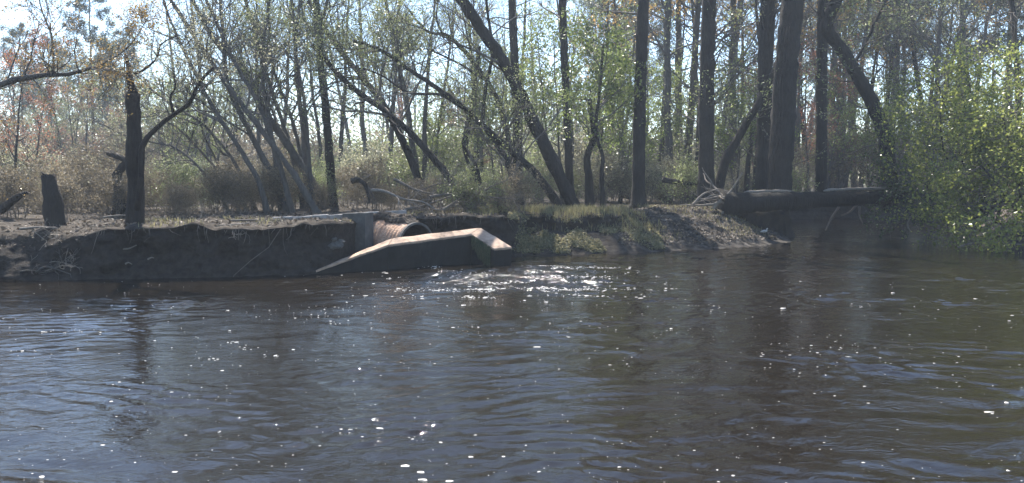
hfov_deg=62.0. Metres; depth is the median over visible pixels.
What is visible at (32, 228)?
fallen branch
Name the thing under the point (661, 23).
pale leaved tree
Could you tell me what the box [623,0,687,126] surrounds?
pine tree
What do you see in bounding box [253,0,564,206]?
arching tree
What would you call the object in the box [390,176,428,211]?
thicket shrub
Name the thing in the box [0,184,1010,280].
ground
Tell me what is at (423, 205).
dead branch
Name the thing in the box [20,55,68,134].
slender tree
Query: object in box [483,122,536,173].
thicket shrub
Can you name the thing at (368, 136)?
thicket shrub
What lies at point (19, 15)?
sky
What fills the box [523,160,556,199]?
thicket shrub
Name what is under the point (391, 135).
slender tree
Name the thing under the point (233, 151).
thicket shrub
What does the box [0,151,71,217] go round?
thicket shrub
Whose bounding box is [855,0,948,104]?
pale leaved tree
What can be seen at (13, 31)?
pine tree
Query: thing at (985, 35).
pale leaved tree
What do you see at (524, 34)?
slender tree
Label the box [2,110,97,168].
thicket shrub
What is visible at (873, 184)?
thicket shrub
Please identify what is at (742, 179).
thicket shrub
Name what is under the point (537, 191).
shrub
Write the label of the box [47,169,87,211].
thicket shrub
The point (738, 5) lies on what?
orange leaved tree
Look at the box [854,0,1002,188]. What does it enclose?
slender tree
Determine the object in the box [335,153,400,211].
thicket shrub
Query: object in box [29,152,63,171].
thicket shrub
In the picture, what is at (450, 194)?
dead branch
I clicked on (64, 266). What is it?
driftwood
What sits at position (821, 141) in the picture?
upright tree
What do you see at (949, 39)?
slender tree
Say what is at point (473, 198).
thicket shrub
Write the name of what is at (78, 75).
pale leaved tree
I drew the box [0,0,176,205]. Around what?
overhanging tree
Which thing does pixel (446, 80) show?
bare tree
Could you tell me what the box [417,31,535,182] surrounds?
bright sapling
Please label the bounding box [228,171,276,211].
thicket shrub
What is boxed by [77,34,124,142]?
pine tree
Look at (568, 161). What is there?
upright tree
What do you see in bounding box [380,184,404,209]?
thicket shrub
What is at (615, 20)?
orange leaved tree
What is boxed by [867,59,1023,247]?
leafy bush
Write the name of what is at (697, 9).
orange leaved tree
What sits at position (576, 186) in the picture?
thicket shrub
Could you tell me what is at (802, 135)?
bare tree
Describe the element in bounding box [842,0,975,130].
orange leaved tree
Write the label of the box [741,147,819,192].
thicket shrub
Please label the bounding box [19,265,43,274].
driftwood
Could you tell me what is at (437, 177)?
thicket shrub
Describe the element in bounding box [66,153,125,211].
thicket shrub
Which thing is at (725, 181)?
thicket shrub
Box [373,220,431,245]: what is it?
culvert pipe
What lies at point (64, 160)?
thicket shrub
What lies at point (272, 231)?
hanging rootlets
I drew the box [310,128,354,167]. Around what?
thicket shrub
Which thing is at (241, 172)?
thicket shrub
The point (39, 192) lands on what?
thicket shrub
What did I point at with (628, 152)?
bright sapling
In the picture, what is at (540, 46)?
pale leaved tree
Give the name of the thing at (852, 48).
orange leaved tree
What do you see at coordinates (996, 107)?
leafy bush
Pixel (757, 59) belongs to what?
bare tree
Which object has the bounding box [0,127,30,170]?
thicket shrub
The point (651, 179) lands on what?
thicket shrub
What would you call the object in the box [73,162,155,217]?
thicket shrub
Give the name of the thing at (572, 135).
pale leaved tree
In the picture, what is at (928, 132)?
bright sapling
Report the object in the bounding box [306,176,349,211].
thicket shrub
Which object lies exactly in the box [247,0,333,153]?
pale leaved tree
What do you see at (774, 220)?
cut bank
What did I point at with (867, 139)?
bright sapling
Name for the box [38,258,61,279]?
driftwood
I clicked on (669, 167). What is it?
thicket shrub
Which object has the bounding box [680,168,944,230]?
fallen tree
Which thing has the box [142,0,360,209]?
clump tree
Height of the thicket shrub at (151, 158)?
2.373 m
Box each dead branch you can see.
[352,165,393,209]
[371,182,453,213]
[393,169,452,212]
[402,164,471,211]
[421,158,469,190]
[429,143,532,213]
[443,164,501,211]
[445,136,509,179]
[474,149,526,208]
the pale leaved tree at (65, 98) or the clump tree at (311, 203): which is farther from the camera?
the pale leaved tree at (65, 98)
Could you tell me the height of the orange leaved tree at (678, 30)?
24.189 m
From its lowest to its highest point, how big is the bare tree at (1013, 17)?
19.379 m
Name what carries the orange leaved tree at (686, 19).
on the ground at (187, 253)
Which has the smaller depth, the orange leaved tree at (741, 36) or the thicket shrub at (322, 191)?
the thicket shrub at (322, 191)
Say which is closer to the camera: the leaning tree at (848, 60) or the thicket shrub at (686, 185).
the leaning tree at (848, 60)
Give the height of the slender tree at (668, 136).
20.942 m
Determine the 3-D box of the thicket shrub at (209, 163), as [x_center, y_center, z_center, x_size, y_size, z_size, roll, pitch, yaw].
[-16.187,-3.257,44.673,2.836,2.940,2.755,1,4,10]
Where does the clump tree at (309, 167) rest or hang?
on the ground at (187, 253)
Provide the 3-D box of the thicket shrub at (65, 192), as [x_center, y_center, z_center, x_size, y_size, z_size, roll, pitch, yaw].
[-10.936,-1.074,20.458,1.588,1.577,1.816,3,5,37]
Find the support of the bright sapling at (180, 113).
on the ground at (187, 253)
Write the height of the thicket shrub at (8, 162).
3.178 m
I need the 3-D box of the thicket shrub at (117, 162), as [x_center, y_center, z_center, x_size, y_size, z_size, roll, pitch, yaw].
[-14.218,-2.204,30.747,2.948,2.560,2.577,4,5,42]
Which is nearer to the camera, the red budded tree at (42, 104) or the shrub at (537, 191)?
the shrub at (537, 191)
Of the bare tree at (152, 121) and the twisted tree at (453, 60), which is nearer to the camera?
the twisted tree at (453, 60)
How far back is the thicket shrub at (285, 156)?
34.04 m
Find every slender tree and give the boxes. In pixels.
[0,51,45,133]
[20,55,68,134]
[26,65,77,154]
[33,95,76,149]
[54,72,105,151]
[95,82,140,150]
[124,94,166,152]
[146,99,174,168]
[147,104,176,160]
[183,91,229,176]
[203,70,239,165]
[320,3,369,152]
[325,0,400,197]
[353,0,479,197]
[368,0,458,202]
[460,0,557,180]
[549,0,613,103]
[569,0,673,193]
[571,0,658,192]
[581,0,674,194]
[594,0,672,201]
[748,0,816,178]
[774,0,880,191]
[796,17,862,134]
[801,2,899,187]
[806,0,895,187]
[828,0,941,100]
[836,0,971,187]
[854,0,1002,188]
[864,0,944,187]
[885,0,986,189]
[918,0,1022,161]
[932,8,1006,107]
[974,0,1023,109]
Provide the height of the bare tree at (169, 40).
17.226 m
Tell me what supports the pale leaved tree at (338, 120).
on the ground at (187, 253)
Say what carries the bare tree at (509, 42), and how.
on the ground at (187, 253)
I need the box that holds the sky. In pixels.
[0,0,1023,177]
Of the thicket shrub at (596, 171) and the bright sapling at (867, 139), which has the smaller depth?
the thicket shrub at (596, 171)
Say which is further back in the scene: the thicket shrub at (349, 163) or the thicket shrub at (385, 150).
the thicket shrub at (385, 150)
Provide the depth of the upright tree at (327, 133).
29.18 m
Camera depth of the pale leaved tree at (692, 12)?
44.01 m
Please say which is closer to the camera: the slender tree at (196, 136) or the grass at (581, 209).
the grass at (581, 209)
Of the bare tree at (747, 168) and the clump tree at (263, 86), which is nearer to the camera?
the clump tree at (263, 86)
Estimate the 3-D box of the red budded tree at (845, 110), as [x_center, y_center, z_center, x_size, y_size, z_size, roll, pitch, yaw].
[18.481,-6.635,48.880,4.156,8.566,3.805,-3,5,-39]
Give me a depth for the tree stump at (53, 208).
18.34 m
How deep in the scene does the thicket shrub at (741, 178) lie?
47.08 m
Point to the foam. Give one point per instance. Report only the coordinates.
(455, 289)
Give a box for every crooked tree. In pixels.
[550,72,632,207]
[552,0,651,207]
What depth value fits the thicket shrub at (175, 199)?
22.28 m
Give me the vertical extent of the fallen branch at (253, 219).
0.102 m
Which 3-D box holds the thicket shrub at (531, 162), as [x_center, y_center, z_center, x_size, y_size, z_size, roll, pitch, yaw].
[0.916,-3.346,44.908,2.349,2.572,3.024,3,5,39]
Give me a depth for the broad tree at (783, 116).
30.11 m
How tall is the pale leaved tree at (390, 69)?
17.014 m
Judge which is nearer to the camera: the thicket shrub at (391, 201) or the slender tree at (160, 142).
the thicket shrub at (391, 201)
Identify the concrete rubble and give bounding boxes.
[328,241,334,249]
[334,241,343,248]
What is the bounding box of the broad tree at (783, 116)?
[766,0,803,237]
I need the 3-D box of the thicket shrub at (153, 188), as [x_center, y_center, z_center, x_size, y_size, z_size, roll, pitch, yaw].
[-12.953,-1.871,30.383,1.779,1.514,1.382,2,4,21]
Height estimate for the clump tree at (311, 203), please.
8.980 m
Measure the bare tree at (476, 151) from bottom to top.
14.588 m
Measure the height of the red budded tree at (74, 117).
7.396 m
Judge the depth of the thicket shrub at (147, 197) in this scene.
24.10 m
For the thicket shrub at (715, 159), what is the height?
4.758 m
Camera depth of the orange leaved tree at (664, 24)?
52.25 m
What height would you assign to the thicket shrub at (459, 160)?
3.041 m
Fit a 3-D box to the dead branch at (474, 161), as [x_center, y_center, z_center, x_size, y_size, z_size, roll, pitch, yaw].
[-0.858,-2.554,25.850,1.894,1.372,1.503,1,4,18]
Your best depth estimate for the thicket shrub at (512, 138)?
58.83 m
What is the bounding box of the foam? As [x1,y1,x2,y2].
[8,265,1021,482]
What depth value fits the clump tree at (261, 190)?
24.34 m
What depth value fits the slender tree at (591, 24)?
58.60 m
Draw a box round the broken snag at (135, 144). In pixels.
[66,0,236,224]
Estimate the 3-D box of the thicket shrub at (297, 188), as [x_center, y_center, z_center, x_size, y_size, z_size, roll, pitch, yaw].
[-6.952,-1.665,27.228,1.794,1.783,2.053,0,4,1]
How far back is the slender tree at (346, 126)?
64.39 m
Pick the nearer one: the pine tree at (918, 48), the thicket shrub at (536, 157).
the thicket shrub at (536, 157)
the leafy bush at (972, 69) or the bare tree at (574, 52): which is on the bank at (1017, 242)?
the leafy bush at (972, 69)
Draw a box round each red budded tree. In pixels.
[0,2,77,208]
[2,60,69,180]
[32,71,97,158]
[80,82,134,154]
[360,80,412,148]
[434,103,460,150]
[456,90,494,164]
[718,47,797,167]
[795,34,873,188]
[797,24,844,190]
[811,57,881,187]
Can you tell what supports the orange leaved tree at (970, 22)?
on the ground at (187, 253)
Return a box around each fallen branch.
[0,191,28,213]
[19,219,66,247]
[103,215,124,218]
[231,219,281,221]
[662,177,696,184]
[692,184,727,205]
[711,161,742,209]
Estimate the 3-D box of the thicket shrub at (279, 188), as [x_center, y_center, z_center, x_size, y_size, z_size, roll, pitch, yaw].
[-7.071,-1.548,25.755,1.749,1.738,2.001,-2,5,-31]
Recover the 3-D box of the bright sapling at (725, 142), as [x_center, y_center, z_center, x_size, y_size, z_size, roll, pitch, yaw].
[10.204,-5.765,39.331,4.778,8.460,4.730,0,4,-2]
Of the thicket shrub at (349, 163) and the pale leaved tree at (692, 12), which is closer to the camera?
the thicket shrub at (349, 163)
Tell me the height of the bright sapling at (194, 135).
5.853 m
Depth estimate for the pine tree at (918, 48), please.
69.14 m
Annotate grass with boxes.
[104,209,494,227]
[468,202,663,234]
[618,204,772,239]
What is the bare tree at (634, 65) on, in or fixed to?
on the ground at (187, 253)
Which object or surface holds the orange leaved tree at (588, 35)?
on the ground at (187, 253)
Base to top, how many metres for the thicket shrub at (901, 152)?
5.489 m
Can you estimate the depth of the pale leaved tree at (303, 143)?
32.54 m
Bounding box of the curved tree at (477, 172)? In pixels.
[447,20,511,206]
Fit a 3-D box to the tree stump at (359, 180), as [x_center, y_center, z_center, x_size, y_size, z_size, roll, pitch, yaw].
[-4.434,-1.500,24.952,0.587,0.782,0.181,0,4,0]
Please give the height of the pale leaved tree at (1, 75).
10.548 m
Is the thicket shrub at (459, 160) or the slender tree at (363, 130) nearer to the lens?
the thicket shrub at (459, 160)
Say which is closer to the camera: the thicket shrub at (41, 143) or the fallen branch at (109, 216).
the fallen branch at (109, 216)
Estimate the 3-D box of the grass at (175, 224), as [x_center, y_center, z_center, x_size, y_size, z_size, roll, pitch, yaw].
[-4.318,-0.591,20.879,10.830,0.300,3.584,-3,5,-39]
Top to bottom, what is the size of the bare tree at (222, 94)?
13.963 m
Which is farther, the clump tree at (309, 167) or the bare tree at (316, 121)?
the bare tree at (316, 121)
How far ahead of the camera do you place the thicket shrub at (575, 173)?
36.77 m
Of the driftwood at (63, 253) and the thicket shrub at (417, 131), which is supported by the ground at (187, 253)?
the thicket shrub at (417, 131)
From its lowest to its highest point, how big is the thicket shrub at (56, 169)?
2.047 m
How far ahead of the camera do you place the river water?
9.02 m
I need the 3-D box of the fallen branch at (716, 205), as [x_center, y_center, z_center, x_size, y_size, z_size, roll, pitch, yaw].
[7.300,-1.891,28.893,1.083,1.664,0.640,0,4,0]
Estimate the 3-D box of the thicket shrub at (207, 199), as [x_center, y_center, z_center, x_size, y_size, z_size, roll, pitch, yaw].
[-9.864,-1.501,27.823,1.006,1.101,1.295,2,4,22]
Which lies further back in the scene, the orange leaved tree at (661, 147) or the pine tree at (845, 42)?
the pine tree at (845, 42)
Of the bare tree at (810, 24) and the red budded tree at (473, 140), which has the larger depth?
the bare tree at (810, 24)
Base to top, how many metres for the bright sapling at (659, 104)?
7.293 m
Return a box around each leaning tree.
[234,0,466,210]
[243,0,476,206]
[364,0,580,206]
[673,54,819,193]
[774,0,951,210]
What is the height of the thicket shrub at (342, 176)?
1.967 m
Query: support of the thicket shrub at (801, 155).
on the ground at (187, 253)
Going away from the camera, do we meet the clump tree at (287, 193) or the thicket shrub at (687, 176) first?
the clump tree at (287, 193)
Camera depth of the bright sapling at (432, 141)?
41.59 m
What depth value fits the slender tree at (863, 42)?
51.88 m
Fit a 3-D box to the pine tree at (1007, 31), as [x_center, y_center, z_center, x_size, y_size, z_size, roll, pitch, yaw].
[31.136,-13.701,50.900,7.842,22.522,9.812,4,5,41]
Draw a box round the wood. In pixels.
[0,28,1023,189]
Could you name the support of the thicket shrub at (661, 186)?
on the ground at (187, 253)
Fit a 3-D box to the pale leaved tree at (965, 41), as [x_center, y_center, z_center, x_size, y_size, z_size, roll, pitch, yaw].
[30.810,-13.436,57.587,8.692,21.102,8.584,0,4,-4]
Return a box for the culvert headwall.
[316,228,511,273]
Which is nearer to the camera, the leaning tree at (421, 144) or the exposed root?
the exposed root
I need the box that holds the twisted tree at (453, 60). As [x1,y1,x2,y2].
[385,0,519,205]
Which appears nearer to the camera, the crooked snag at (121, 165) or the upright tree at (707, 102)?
the crooked snag at (121, 165)
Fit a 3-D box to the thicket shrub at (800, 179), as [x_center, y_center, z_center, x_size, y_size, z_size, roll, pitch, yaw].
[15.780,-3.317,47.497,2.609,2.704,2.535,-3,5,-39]
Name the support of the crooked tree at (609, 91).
on the ground at (187, 253)
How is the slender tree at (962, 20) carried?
on the ground at (187, 253)
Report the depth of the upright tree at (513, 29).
33.49 m
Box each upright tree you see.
[286,0,373,206]
[443,0,555,201]
[531,0,574,191]
[578,0,714,208]
[646,0,779,204]
[715,0,860,190]
[804,0,902,191]
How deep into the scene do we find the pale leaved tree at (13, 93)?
56.86 m
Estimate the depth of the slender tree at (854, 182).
54.79 m
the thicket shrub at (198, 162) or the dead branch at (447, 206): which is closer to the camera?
the dead branch at (447, 206)
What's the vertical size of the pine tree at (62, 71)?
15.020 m
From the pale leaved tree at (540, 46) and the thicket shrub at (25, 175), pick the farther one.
the pale leaved tree at (540, 46)
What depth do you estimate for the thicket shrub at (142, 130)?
50.31 m
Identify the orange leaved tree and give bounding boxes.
[555,0,634,138]
[569,0,686,198]
[588,0,727,70]
[589,0,685,196]
[618,0,755,200]
[649,0,739,191]
[649,0,774,74]
[672,0,777,184]
[678,0,779,199]
[684,0,778,144]
[727,0,861,191]
[751,0,888,187]
[803,7,921,181]
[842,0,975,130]
[884,0,990,132]
[884,0,1018,152]
[926,0,1023,121]
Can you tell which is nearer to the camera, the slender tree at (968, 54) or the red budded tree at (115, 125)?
the red budded tree at (115, 125)
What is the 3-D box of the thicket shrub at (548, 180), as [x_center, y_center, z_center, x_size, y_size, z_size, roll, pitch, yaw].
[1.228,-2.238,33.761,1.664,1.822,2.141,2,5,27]
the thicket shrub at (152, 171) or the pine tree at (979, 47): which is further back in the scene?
the pine tree at (979, 47)
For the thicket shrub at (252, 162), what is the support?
on the ground at (187, 253)
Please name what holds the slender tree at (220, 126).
on the ground at (187, 253)
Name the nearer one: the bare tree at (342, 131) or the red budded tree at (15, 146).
the red budded tree at (15, 146)
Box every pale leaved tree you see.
[0,50,37,146]
[0,51,9,127]
[43,64,83,129]
[49,42,102,154]
[147,0,242,165]
[216,0,307,168]
[226,66,263,149]
[237,0,331,143]
[242,0,340,198]
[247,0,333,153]
[332,88,356,144]
[348,1,426,132]
[367,1,526,184]
[397,1,524,178]
[432,70,461,139]
[446,5,508,130]
[488,0,608,198]
[508,0,569,117]
[559,0,603,191]
[586,26,649,188]
[621,0,674,189]
[648,0,745,110]
[714,64,737,119]
[719,1,778,90]
[747,0,886,108]
[757,0,866,138]
[802,9,868,109]
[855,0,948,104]
[866,0,942,186]
[910,9,1022,101]
[919,0,1023,99]
[931,1,1000,107]
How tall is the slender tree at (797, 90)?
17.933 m
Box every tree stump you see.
[40,172,66,225]
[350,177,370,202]
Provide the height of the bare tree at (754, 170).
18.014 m
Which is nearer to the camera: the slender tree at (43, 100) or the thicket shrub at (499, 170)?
the thicket shrub at (499, 170)
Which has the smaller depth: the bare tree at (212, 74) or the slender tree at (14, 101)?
the slender tree at (14, 101)
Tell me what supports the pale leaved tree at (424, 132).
on the ground at (187, 253)
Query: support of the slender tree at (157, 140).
on the ground at (187, 253)
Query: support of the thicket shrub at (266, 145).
on the ground at (187, 253)
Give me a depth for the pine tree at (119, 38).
68.47 m
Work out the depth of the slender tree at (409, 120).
34.53 m
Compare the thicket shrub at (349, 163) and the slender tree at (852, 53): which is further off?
the slender tree at (852, 53)
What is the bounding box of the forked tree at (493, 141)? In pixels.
[405,0,594,207]
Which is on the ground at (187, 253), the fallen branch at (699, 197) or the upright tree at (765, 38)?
the upright tree at (765, 38)
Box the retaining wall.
[272,210,406,252]
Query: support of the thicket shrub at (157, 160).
on the ground at (187, 253)
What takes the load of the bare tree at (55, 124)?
on the ground at (187, 253)
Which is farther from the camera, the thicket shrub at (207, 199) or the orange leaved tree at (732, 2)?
the orange leaved tree at (732, 2)
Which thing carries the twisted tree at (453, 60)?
on the ground at (187, 253)
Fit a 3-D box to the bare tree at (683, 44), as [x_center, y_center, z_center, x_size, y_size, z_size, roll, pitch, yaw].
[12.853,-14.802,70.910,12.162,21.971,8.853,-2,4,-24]
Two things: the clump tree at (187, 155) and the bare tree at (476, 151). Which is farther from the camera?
the bare tree at (476, 151)
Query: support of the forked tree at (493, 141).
on the ground at (187, 253)
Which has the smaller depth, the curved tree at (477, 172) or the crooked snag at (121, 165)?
the crooked snag at (121, 165)
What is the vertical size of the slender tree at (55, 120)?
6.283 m
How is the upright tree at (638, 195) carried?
on the ground at (187, 253)
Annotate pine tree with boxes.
[0,21,60,141]
[17,31,78,129]
[50,0,127,147]
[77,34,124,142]
[95,16,154,132]
[216,40,270,148]
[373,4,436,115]
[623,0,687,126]
[803,0,917,180]
[861,0,968,90]
[902,0,1023,159]
[958,0,1023,44]
[959,0,1023,126]
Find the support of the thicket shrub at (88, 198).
on the ground at (187, 253)
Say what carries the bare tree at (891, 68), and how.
on the ground at (187, 253)
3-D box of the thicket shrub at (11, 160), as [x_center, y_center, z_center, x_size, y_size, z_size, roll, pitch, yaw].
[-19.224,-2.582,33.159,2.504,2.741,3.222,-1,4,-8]
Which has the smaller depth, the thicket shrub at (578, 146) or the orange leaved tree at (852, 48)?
the thicket shrub at (578, 146)
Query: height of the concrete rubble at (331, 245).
0.206 m
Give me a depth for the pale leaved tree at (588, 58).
70.97 m
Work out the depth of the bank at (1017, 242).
27.49 m
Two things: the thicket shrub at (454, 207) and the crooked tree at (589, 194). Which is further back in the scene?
the crooked tree at (589, 194)
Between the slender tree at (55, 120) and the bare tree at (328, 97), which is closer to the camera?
the slender tree at (55, 120)
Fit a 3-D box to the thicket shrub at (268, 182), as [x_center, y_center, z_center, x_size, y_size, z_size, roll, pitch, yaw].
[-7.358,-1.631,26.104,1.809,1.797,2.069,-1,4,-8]
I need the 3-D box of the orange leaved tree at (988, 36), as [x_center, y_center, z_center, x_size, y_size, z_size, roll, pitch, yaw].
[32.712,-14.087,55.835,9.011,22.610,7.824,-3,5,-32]
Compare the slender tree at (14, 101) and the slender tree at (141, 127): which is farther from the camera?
the slender tree at (14, 101)
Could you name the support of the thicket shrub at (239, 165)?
on the ground at (187, 253)
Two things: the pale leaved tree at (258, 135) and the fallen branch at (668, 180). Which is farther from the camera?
the pale leaved tree at (258, 135)
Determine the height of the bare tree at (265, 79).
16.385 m
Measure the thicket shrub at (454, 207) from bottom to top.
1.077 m
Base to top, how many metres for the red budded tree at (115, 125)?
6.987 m
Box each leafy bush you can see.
[847,131,1016,237]
[864,26,1023,223]
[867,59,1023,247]
[901,87,1023,253]
[958,83,1023,234]
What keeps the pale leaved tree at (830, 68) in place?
on the ground at (187, 253)
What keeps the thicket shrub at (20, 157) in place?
on the ground at (187, 253)
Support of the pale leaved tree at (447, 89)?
on the ground at (187, 253)
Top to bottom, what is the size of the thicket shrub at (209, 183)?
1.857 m
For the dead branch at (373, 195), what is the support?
on the ground at (187, 253)
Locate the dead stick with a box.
[957,241,1021,247]
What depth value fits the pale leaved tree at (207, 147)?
45.83 m
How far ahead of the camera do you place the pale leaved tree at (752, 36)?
59.82 m
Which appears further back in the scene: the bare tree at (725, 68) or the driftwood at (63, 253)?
the bare tree at (725, 68)
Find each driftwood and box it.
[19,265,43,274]
[35,259,70,275]
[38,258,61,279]
[45,260,81,270]
[49,249,75,264]
[54,249,79,264]
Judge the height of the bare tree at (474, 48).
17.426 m
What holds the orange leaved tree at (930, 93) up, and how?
on the ground at (187, 253)
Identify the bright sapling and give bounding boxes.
[142,74,221,165]
[165,101,231,167]
[407,67,472,173]
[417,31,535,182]
[477,0,597,202]
[549,33,658,199]
[589,56,668,202]
[628,53,697,197]
[686,22,772,192]
[715,67,757,169]
[794,62,868,191]
[827,56,917,191]
[856,54,938,190]
[908,98,951,176]
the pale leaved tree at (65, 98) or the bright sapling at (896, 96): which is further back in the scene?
the pale leaved tree at (65, 98)
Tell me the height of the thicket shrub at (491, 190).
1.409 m
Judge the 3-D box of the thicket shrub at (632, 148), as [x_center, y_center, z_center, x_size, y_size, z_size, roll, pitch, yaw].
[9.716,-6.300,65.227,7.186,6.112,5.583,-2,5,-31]
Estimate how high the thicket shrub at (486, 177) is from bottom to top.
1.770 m
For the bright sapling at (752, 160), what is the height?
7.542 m
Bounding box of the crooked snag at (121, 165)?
[82,132,126,217]
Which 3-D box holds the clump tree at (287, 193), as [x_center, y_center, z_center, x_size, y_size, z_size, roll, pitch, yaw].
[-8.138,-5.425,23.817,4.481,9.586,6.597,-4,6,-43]
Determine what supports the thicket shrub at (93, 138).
on the ground at (187, 253)
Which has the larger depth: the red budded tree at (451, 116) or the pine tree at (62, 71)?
the pine tree at (62, 71)
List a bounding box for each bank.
[736,210,786,235]
[976,202,1023,248]
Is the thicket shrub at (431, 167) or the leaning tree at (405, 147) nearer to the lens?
the leaning tree at (405, 147)
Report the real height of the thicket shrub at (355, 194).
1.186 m
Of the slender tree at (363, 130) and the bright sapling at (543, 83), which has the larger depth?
the slender tree at (363, 130)
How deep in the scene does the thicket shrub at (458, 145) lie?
49.13 m
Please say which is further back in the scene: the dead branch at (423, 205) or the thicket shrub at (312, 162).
the thicket shrub at (312, 162)
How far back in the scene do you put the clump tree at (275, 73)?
27.77 m
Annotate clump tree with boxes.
[42,67,231,212]
[67,0,263,210]
[83,46,249,208]
[92,0,281,212]
[126,0,320,212]
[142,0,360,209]
[147,2,251,204]
[162,0,287,210]
[169,0,320,213]
[210,1,306,208]
[218,0,389,211]
[227,0,334,209]
[227,0,372,207]
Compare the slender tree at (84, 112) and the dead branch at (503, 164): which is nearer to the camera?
the dead branch at (503, 164)
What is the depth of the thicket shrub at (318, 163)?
42.23 m
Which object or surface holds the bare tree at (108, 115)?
on the ground at (187, 253)
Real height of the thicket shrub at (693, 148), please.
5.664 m
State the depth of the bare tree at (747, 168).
40.48 m
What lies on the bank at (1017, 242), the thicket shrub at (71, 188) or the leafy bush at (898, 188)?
the leafy bush at (898, 188)
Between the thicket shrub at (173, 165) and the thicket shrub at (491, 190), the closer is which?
the thicket shrub at (491, 190)
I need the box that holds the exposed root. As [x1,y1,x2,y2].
[199,200,265,239]
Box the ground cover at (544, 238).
[507,211,664,253]
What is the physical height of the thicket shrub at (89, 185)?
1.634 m
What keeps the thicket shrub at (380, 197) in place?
on the ground at (187, 253)
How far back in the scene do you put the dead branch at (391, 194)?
23.44 m
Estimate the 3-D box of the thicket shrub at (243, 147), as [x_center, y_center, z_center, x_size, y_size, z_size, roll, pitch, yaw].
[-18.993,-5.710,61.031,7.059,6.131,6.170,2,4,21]
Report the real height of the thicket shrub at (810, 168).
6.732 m
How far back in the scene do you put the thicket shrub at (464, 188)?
23.56 m
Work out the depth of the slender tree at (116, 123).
44.91 m
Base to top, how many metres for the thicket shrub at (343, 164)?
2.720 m
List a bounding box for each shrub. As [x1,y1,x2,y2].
[0,124,31,203]
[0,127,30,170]
[0,132,65,181]
[0,150,29,185]
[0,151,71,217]
[0,189,16,217]
[1,144,27,182]
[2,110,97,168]
[5,167,41,211]
[17,164,101,220]
[23,184,67,213]
[24,153,97,212]
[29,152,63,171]
[35,124,98,158]
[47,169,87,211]
[54,145,107,173]
[57,153,99,208]
[59,133,149,209]
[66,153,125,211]
[66,165,123,214]
[72,115,147,161]
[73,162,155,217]
[76,180,112,211]
[89,148,149,176]
[99,167,164,215]
[101,110,198,168]
[141,118,216,177]
[144,147,197,203]
[144,154,160,203]
[144,164,176,211]
[144,170,163,205]
[145,156,165,169]
[145,166,191,209]
[148,158,207,211]
[154,181,196,214]
[158,179,200,216]
[174,182,208,213]
[181,152,213,198]
[183,154,223,183]
[190,159,251,213]
[190,162,257,213]
[195,183,216,208]
[197,119,267,169]
[199,152,261,208]
[202,121,270,166]
[219,164,262,212]
[223,163,259,202]
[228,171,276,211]
[237,148,289,201]
[239,130,315,166]
[245,160,298,208]
[246,121,310,161]
[251,138,319,200]
[253,163,302,212]
[267,164,308,208]
[270,118,352,169]
[281,143,324,200]
[297,161,345,204]
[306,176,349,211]
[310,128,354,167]
[310,147,335,182]
[322,138,399,202]
[324,138,378,191]
[325,151,358,193]
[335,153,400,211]
[335,161,364,205]
[337,118,402,164]
[341,183,365,207]
[345,129,431,197]
[363,181,396,210]
[373,140,433,201]
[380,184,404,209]
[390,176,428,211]
[396,111,471,186]
[406,174,444,210]
[419,158,460,206]
[420,149,460,190]
[421,165,450,199]
[427,123,505,179]
[436,163,494,211]
[441,142,491,184]
[441,185,460,211]
[448,180,493,212]
[449,155,488,185]
[473,163,510,204]
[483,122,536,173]
[484,123,536,171]
[484,161,522,187]
[486,172,519,211]
[489,161,555,212]
[494,161,563,210]
[522,135,575,194]
[523,155,545,191]
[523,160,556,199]
[524,164,558,203]
[531,135,584,187]
[533,110,632,197]
[544,157,593,200]
[549,137,631,202]
[554,168,584,201]
[582,154,621,199]
[592,153,631,202]
[611,162,655,201]
[616,125,658,171]
[623,157,674,203]
[626,145,697,203]
[631,119,742,196]
[645,155,676,200]
[650,149,716,204]
[673,155,697,200]
[691,167,737,191]
[714,143,753,185]
[714,161,752,191]
[727,159,752,191]
[739,163,752,192]
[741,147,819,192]
[792,142,827,187]
[792,159,813,191]
[793,123,878,191]
[800,135,828,191]
[801,141,815,188]
[845,111,916,187]
[855,126,936,188]
[864,123,924,187]
[986,168,1022,205]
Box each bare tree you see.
[33,98,73,156]
[42,70,99,161]
[85,93,120,131]
[91,92,124,142]
[115,0,215,132]
[141,100,165,144]
[180,0,270,168]
[197,8,244,127]
[211,0,297,140]
[250,1,404,184]
[279,0,380,197]
[289,2,354,140]
[352,1,406,138]
[411,0,505,191]
[415,0,526,163]
[447,0,495,130]
[490,1,539,187]
[544,0,599,145]
[605,3,672,126]
[646,1,701,191]
[648,0,779,200]
[651,0,816,191]
[652,0,816,189]
[684,0,758,139]
[699,0,841,104]
[744,0,906,107]
[774,1,842,191]
[842,0,950,186]
[846,0,924,186]
[875,0,952,172]
[923,0,1023,207]
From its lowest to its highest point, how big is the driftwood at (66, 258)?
0.397 m
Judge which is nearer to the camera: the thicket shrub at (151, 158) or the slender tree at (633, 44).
the thicket shrub at (151, 158)
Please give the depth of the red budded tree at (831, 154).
47.59 m
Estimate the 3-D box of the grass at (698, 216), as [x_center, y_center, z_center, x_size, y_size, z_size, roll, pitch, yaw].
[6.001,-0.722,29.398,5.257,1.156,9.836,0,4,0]
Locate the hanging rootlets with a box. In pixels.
[91,216,514,276]
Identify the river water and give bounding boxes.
[0,219,1023,482]
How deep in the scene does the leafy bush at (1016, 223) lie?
24.94 m
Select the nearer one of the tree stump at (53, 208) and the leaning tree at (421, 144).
the tree stump at (53, 208)
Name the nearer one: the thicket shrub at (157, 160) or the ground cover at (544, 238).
the ground cover at (544, 238)
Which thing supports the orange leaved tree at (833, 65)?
on the ground at (187, 253)

